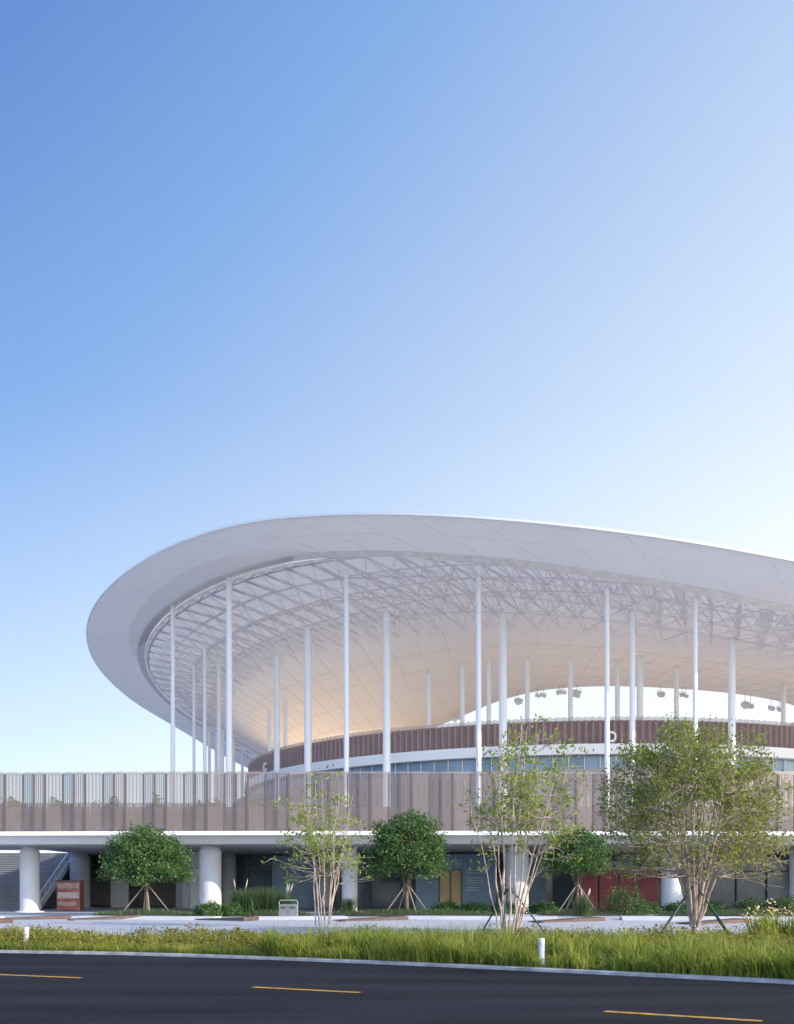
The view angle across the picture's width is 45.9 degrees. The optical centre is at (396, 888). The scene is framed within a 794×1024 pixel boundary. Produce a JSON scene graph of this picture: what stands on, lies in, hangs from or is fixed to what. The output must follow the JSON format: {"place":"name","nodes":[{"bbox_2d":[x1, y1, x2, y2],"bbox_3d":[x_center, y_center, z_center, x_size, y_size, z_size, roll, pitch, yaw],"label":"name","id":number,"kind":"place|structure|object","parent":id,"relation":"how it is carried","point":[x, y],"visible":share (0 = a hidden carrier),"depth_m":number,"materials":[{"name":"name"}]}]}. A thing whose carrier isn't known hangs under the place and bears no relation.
{"place":"outdoors","nodes":[
{"label":"outdoors","id":0,"kind":"place"},
{"bbox_2d":[254,916,348,919],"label":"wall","id":1,"kind":"structure","parent":0,"point":[295,917],"depth_m":45.03,"materials":[{"name":"concrete"}]},
{"bbox_2d":[0,906,790,937],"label":"plaza pavement","id":2,"kind":"structure","parent":0,"point":[608,922],"depth_m":40.05,"materials":[{"name":"grey stone"}]},
{"bbox_2d":[0,918,12,923],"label":"timber bench","id":3,"kind":"object","parent":2,"relation":"on","point":[6,920],"visible":1,"depth_m":40.04,"materials":[{"name":"wood"}]},
{"bbox_2d":[0,915,70,919],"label":"timber bench","id":4,"kind":"object","parent":2,"relation":"on","point":[55,917],"visible":0.8,"depth_m":44.93,"materials":[{"name":"wood"}]},
{"bbox_2d":[0,853,105,909],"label":"staircase","id":5,"kind":"structure","parent":2,"relation":"on","point":[54,867],"depth_m":70.20,"materials":[{"name":"concrete"}]},
{"bbox_2d":[56,880,84,909],"bbox_3d":[-21.997,0.450,63.193,1.600,2.000,1.500,0,0,-8],"label":"kiosk","id":6,"kind":"object","parent":2,"relation":"on","point":[70,894],"visible":1,"depth_m":62.50,"materials":[{"name":"red"}]},
{"bbox_2d":[68,915,142,919],"bbox_3d":[-13.996,1.395,44.993,3.400,0.200,0.985,0,0,-29],"label":"timber bench","id":7,"kind":"object","parent":2,"relation":"on","point":[112,917],"visible":0.85,"depth_m":44.70,"materials":[{"name":"wood"}]},
{"bbox_2d":[92,908,192,915],"bbox_3d":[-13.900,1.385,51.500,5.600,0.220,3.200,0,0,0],"label":"planted mound","id":8,"kind":"object","parent":2,"relation":"on","point":[156,914],"visible":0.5,"depth_m":50.45,"materials":[{"name":"green plant"}]},
{"bbox_2d":[95,817,198,910],"bbox_3d":[-13.929,-1.314,52.011,5.493,5.265,5.501,0,0,-33],"label":"evergreen tree","id":9,"kind":"object","parent":8,"relation":"on","point":[144,855],"visible":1,"depth_m":50.78,"materials":[{"name":"green plant"}]},
{"bbox_2d":[65,916,220,919],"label":"curb","id":10,"kind":"structure","parent":2,"relation":"on","point":[169,918],"depth_m":44.98,"materials":[{"name":"concrete"}]},
{"bbox_2d":[124,885,167,911],"bbox_3d":[-13.900,0.630,52.000,2.038,1.741,2.039,0,0,22],"label":"tree support","id":11,"kind":"object","parent":2,"relation":"on","point":[147,898],"visible":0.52,"depth_m":51.87,"materials":[{"name":"brown wood"}]},
{"bbox_2d":[191,900,229,916],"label":"shrub","id":12,"kind":"object","parent":2,"relation":"on","point":[204,908],"visible":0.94,"depth_m":49.70,"materials":[{"name":"green plant"}]},
{"bbox_2d":[198,916,258,920],"bbox_3d":[-8.004,1.395,43.994,3.200,0.200,0.985,0,0,34],"label":"timber bench","id":13,"kind":"object","parent":2,"relation":"on","point":[239,919],"visible":0.99,"depth_m":43.23,"materials":[{"name":"wood"}]},
{"bbox_2d":[216,901,247,916],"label":"shrub","id":14,"kind":"object","parent":2,"relation":"on","point":[230,911],"visible":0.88,"depth_m":50.13,"materials":[{"name":"green plant"}]},
{"bbox_2d":[211,878,254,908],"bbox_3d":[-8.602,0.465,51.675,2.720,2.071,2.854,0,0,29],"label":"ornamental grass clump","id":15,"kind":"object","parent":2,"relation":"on","point":[234,897],"visible":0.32,"depth_m":51.76,"materials":[{"name":"green plant"}]},
{"bbox_2d":[227,888,269,915],"bbox_3d":[-7.973,0.713,51.122,3.112,1.574,2.801,0,0,0],"label":"ornamental grass clump","id":16,"kind":"object","parent":2,"relation":"on","point":[248,899],"visible":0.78,"depth_m":50.74,"materials":[{"name":"green plant"}]},
{"bbox_2d":[241,908,313,916],"bbox_3d":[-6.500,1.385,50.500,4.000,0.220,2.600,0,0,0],"label":"planted mound","id":17,"kind":"object","parent":2,"relation":"on","point":[263,914],"visible":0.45,"depth_m":49.66,"materials":[{"name":"green plant"}]},
{"bbox_2d":[242,886,285,912],"bbox_3d":[-7.153,0.660,51.158,3.264,1.680,3.070,0,0,27],"label":"ornamental grass clump","id":18,"kind":"object","parent":17,"relation":"on","point":[265,903],"visible":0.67,"depth_m":50.96,"materials":[{"name":"green plant"}]},
{"bbox_2d":[268,883,307,911],"bbox_3d":[-6.063,0.602,51.096,2.311,1.795,2.978,0,0,33],"label":"ornamental grass clump","id":19,"kind":"object","parent":17,"relation":"on","point":[281,896],"visible":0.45,"depth_m":50.72,"materials":[{"name":"green plant"}]},
{"bbox_2d":[279,900,297,915],"bbox_3d":[-5.500,1.034,47.500,0.972,0.921,0.504,0,0,0],"label":"litter bin","id":20,"kind":"object","parent":2,"relation":"on","point":[288,909],"visible":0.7,"depth_m":47.27,"materials":[{"name":"metal"}]},
{"bbox_2d":[261,764,380,926],"bbox_3d":[-2.892,-1.644,36.155,4.542,6.200,3.622,0,0,0],"label":"multi stem tree","id":21,"kind":"object","parent":2,"relation":"on","point":[311,840],"visible":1,"depth_m":35.87,"materials":[{"name":"green plant"}]},
{"bbox_2d":[335,916,407,921],"bbox_3d":[-1.196,1.395,43.493,3.400,0.200,0.985,0,0,-29],"label":"timber bench","id":22,"kind":"object","parent":2,"relation":"on","point":[393,918],"visible":1,"depth_m":43.32,"materials":[{"name":"wood"}]},
{"bbox_2d":[0,831,793,912],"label":"podium","id":23,"kind":"object","parent":2,"relation":"on","point":[211,847],"visible":0.48,"depth_m":58.09,"materials":[{"name":"concrete"},{"name":"white paint"}]},
{"bbox_2d":[0,771,793,831],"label":"screen","id":24,"kind":"object","parent":23,"relation":"on","point":[162,800],"visible":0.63,"depth_m":55.27,"materials":[{"name":"grey metal"}]},
{"bbox_2d":[86,512,793,772],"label":"stadium","id":25,"kind":"object","parent":23,"relation":"on","point":[376,641],"visible":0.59,"depth_m":80.74,"materials":[{"name":"paint"}]},
{"bbox_2d":[514,697,522,704],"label":"floodlight","id":26,"kind":"object","parent":25,"relation":"hanging from","point":[518,701],"visible":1,"depth_m":88.44,"materials":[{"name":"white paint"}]},
{"bbox_2d":[535,687,540,697],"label":"floodlight","id":27,"kind":"object","parent":25,"relation":"hanging from","point":[537,695],"visible":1,"depth_m":88.03,"materials":[{"name":"white paint"}]},
{"bbox_2d":[541,686,546,697],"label":"floodlight","id":28,"kind":"object","parent":25,"relation":"hanging from","point":[544,695],"visible":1,"depth_m":87.92,"materials":[{"name":"white paint"}]},
{"bbox_2d":[573,689,581,697],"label":"floodlight","id":29,"kind":"object","parent":25,"relation":"hanging from","point":[576,693],"visible":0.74,"depth_m":87.35,"materials":[{"name":"white paint"}]},
{"bbox_2d":[657,685,665,697],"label":"floodlight","id":30,"kind":"object","parent":25,"relation":"hanging from","point":[660,693],"visible":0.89,"depth_m":87.60,"materials":[{"name":"white paint"}]},
{"bbox_2d":[740,701,750,708],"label":"floodlight","id":31,"kind":"object","parent":25,"relation":"hanging from","point":[745,705],"visible":1,"depth_m":90.44,"materials":[{"name":"white paint"}]},
{"bbox_2d":[748,694,753,708],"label":"floodlight","id":32,"kind":"object","parent":25,"relation":"hanging from","point":[751,706],"visible":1,"depth_m":90.85,"materials":[{"name":"white paint"}]},
{"bbox_2d":[768,705,775,710],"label":"floodlight","id":33,"kind":"object","parent":25,"relation":"hanging from","point":[771,708],"visible":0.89,"depth_m":92.31,"materials":[{"name":"white paint"}]},
{"bbox_2d":[387,884,425,909],"bbox_3d":[0.550,0.630,52.000,2.038,1.741,2.039,0,0,22],"label":"tree support","id":34,"kind":"object","parent":2,"relation":"on","point":[403,895],"visible":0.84,"depth_m":51.89,"materials":[{"name":"brown wood"}]},
{"bbox_2d":[317,912,499,916],"bbox_3d":[0.600,1.385,51.500,10.400,0.220,3.200,0,0,0],"label":"planted mound","id":35,"kind":"object","parent":2,"relation":"on","point":[404,914],"visible":0.57,"depth_m":50.40,"materials":[{"name":"green plant"}]},
{"bbox_2d":[336,897,361,912],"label":"ornamental grass clump","id":36,"kind":"object","parent":35,"relation":"on","point":[349,905],"visible":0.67,"depth_m":51.81,"materials":[{"name":"green plant"}]},
{"bbox_2d":[316,907,499,915],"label":"lawn","id":37,"kind":"structure","parent":35,"relation":"on","point":[401,911],"depth_m":50.87,"materials":[{"name":"green plant"}]},
{"bbox_2d":[363,807,456,910],"bbox_3d":[0.702,-1.649,51.931,5.359,5.912,5.180,0,0,0],"label":"evergreen tree","id":38,"kind":"object","parent":35,"relation":"on","point":[422,845],"visible":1,"depth_m":50.97,"materials":[{"name":"green plant"}]},
{"bbox_2d":[90,852,788,908],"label":"entrance building","id":39,"kind":"structure","parent":2,"relation":"on","point":[461,883],"depth_m":74.00,"materials":[{"name":"grey glass"}]},
{"bbox_2d":[439,869,461,907],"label":"door","id":40,"kind":"structure","parent":39,"relation":"in","point":[450,886],"depth_m":68.24,"materials":[{"name":"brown wood"}]},
{"bbox_2d":[221,854,788,906],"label":"window frame","id":41,"kind":"structure","parent":39,"relation":"in","point":[248,871],"depth_m":73.84,"materials":[{"name":"metal"}]},
{"bbox_2d":[430,900,462,911],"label":"shrub","id":42,"kind":"object","parent":2,"relation":"on","point":[448,905],"visible":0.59,"depth_m":55.29,"materials":[{"name":"green plant"}]},
{"bbox_2d":[458,900,492,912],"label":"shrub","id":43,"kind":"object","parent":2,"relation":"on","point":[471,906],"visible":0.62,"depth_m":54.73,"materials":[{"name":"green plant"}]},
{"bbox_2d":[486,900,525,913],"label":"shrub","id":44,"kind":"object","parent":2,"relation":"on","point":[507,908],"visible":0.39,"depth_m":55.01,"materials":[{"name":"green plant"}]},
{"bbox_2d":[525,900,557,913],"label":"shrub","id":45,"kind":"object","parent":2,"relation":"on","point":[536,908],"visible":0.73,"depth_m":55.12,"materials":[{"name":"green plant"}]},
{"bbox_2d":[528,917,604,922],"bbox_3d":[7.604,1.395,41.993,3.600,0.200,0.985,0,0,-29],"label":"timber bench","id":46,"kind":"object","parent":2,"relation":"on","point":[589,919],"visible":0.93,"depth_m":41.82,"materials":[{"name":"wood"}]},
{"bbox_2d":[558,885,594,911],"bbox_3d":[10.400,0.630,54.000,2.038,1.741,2.039,0,0,22],"label":"tree support","id":47,"kind":"object","parent":2,"relation":"on","point":[573,890],"visible":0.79,"depth_m":53.88,"materials":[{"name":"brown wood"}]},
{"bbox_2d":[568,888,597,916],"bbox_3d":[9.979,0.740,50.219,1.936,1.519,2.643,0,0,0],"label":"ornamental grass clump","id":48,"kind":"object","parent":2,"relation":"on","point":[583,908],"visible":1,"depth_m":49.83,"materials":[{"name":"green plant"}]},
{"bbox_2d":[537,907,650,915],"bbox_3d":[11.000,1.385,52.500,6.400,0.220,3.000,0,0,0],"label":"planted mound","id":49,"kind":"object","parent":2,"relation":"on","point":[563,914],"visible":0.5,"depth_m":51.42,"materials":[{"name":"green plant"}]},
{"bbox_2d":[534,827,614,907],"bbox_3d":[10.232,-1.190,54.060,4.577,4.992,4.954,0,0,0],"label":"evergreen tree","id":50,"kind":"object","parent":49,"relation":"on","point":[572,866],"visible":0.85,"depth_m":52.91,"materials":[{"name":"green plant"}]},
{"bbox_2d":[598,882,650,915],"bbox_3d":[12.638,0.590,51.966,3.004,1.963,1.628,0,0,0],"label":"shrub","id":51,"kind":"object","parent":49,"relation":"on","point":[630,904],"visible":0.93,"depth_m":51.84,"materials":[{"name":"green plant"}]},
{"bbox_2d":[627,900,664,913],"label":"shrub","id":52,"kind":"object","parent":2,"relation":"on","point":[657,907],"visible":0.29,"depth_m":54.68,"materials":[{"name":"green plant"}]},
{"bbox_2d":[660,900,686,912],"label":"shrub","id":53,"kind":"object","parent":2,"relation":"on","point":[670,906],"visible":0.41,"depth_m":54.77,"materials":[{"name":"green plant"}]},
{"bbox_2d":[675,918,751,923],"bbox_3d":[13.504,1.395,39.993,3.500,0.200,0.985,0,0,-29],"label":"timber bench","id":54,"kind":"object","parent":2,"relation":"on","point":[730,920],"visible":0.78,"depth_m":39.86,"materials":[{"name":"wood"}]},
{"bbox_2d":[703,900,728,910],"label":"shrub","id":55,"kind":"object","parent":2,"relation":"on","point":[716,906],"visible":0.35,"depth_m":54.74,"materials":[{"name":"green plant"}]},
{"bbox_2d":[653,912,793,916],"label":"planted mound","id":56,"kind":"object","parent":2,"relation":"on","point":[718,914],"visible":0.48,"depth_m":50.42,"materials":[{"name":"green plant"}]},
{"bbox_2d":[651,907,793,915],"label":"lawn","id":57,"kind":"structure","parent":56,"relation":"on","point":[724,911],"depth_m":51.02,"materials":[{"name":"green plant"}]},
{"bbox_2d":[728,896,775,910],"bbox_3d":[20.536,0.998,53.967,2.948,1.132,1.654,0,0,0],"label":"shrub","id":58,"kind":"object","parent":2,"relation":"on","point":[743,904],"visible":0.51,"depth_m":53.85,"materials":[{"name":"green plant"}]},
{"bbox_2d":[764,895,793,910],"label":"shrub","id":59,"kind":"object","parent":2,"relation":"on","point":[780,902],"visible":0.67,"depth_m":53.35,"materials":[{"name":"green plant"}]},
{"bbox_2d":[0,953,793,1023],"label":"road","id":60,"kind":"structure","parent":0,"point":[120,989],"depth_m":14.02,"materials":[{"name":"black asphalt"}]},
{"bbox_2d":[0,974,762,1021],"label":"road marking","id":61,"kind":"object","parent":60,"relation":"on","point":[359,992],"visible":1,"depth_m":12.07,"materials":[{"name":"yellow paint"}]},
{"bbox_2d":[0,950,793,983],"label":"kerb","id":62,"kind":"structure","parent":60,"relation":"on","point":[679,976],"depth_m":19.13,"materials":[{"name":"concrete"}]},
{"bbox_2d":[0,0,793,852],"label":"sky","id":63,"kind":"structure","parent":0,"point":[533,260],"materials":[{"name":"blue"}]},
{"bbox_2d":[1,919,793,979],"bbox_3d":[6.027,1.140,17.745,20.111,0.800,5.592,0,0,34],"label":"ornamental grass","id":64,"kind":"structure","parent":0,"point":[763,961],"depth_m":18.90,"materials":[{"name":"green plant"}]},
{"bbox_2d":[23,927,28,944],"bbox_3d":[-9.450,1.258,23.900,0.150,0.565,0.150,0,0,0],"label":"bollard","id":65,"kind":"object","parent":64,"relation":"on","point":[26,930],"visible":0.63,"depth_m":23.86,"materials":[{"name":"paint"}]},
{"bbox_2d":[0,940,353,958],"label":"verge grass","id":66,"kind":"structure","parent":64,"relation":"on","point":[120,948],"depth_m":22.55,"materials":[{"name":"green plant"}]},
{"bbox_2d":[0,921,793,960],"bbox_3d":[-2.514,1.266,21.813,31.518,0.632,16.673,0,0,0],"label":"ground cover plants","id":67,"kind":"object","parent":64,"relation":"on","point":[209,937],"visible":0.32,"depth_m":24.92,"materials":[{"name":"green plant"}]},
{"bbox_2d":[480,888,546,934],"bbox_3d":[3.548,0.750,27.877,2.094,1.531,2.162,0,0,0],"label":"tree support","id":68,"kind":"object","parent":64,"relation":"on","point":[507,890],"visible":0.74,"depth_m":28.06,"materials":[{"name":"brown wood"}]},
{"bbox_2d":[448,712,594,934],"bbox_3d":[3.832,-1.916,27.883,4.121,6.751,3.738,0,0,-17],"label":"multi stem tree","id":69,"kind":"object","parent":64,"relation":"on","point":[533,806],"visible":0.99,"depth_m":27.75,"materials":[{"name":"green plant"}]},
{"bbox_2d":[538,938,544,966],"bbox_3d":[2.830,1.258,18.400,0.150,0.565,0.150,0,0,0],"label":"bollard","id":70,"kind":"object","parent":64,"relation":"on","point":[541,949],"visible":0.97,"depth_m":18.34,"materials":[{"name":"metal"}]},
{"bbox_2d":[586,710,793,934],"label":"broadleaf tree","id":71,"kind":"object","parent":64,"relation":"on","point":[728,782],"visible":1,"depth_m":28.16,"materials":[{"name":"green plant"}]},
{"bbox_2d":[658,885,729,936],"bbox_3d":[9.200,0.700,29.000,2.173,1.640,2.174,0,0,16],"label":"tree support","id":72,"kind":"object","parent":64,"relation":"on","point":[709,905],"visible":0.57,"depth_m":28.59,"materials":[{"name":"brown wood"}]},
{"bbox_2d":[727,898,785,939],"bbox_3d":[10.746,0.907,27.343,1.483,1.267,1.567,0,0,-31],"label":"flowering plant","id":73,"kind":"object","parent":64,"relation":"on","point":[764,921],"visible":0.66,"depth_m":27.28,"materials":[{"name":"green plant"}]},
{"bbox_2d":[743,900,792,938],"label":"flowering plant","id":74,"kind":"object","parent":64,"relation":"on","point":[777,919],"visible":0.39,"depth_m":27.85,"materials":[{"name":"yellow plant"}]},
{"bbox_2d":[767,901,793,939],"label":"flowering plant","id":75,"kind":"object","parent":64,"relation":"on","point":[790,928],"visible":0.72,"depth_m":27.50,"materials":[{"name":"green plant"}]},
{"bbox_2d":[408,916,557,919],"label":"curb","id":76,"kind":"structure","parent":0,"point":[471,917],"depth_m":45.16,"materials":[{"name":"concrete"}]},
{"bbox_2d":[619,916,793,920],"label":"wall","id":77,"kind":"structure","parent":0,"point":[666,918],"depth_m":44.08,"materials":[{"name":"concrete"}]}
]}

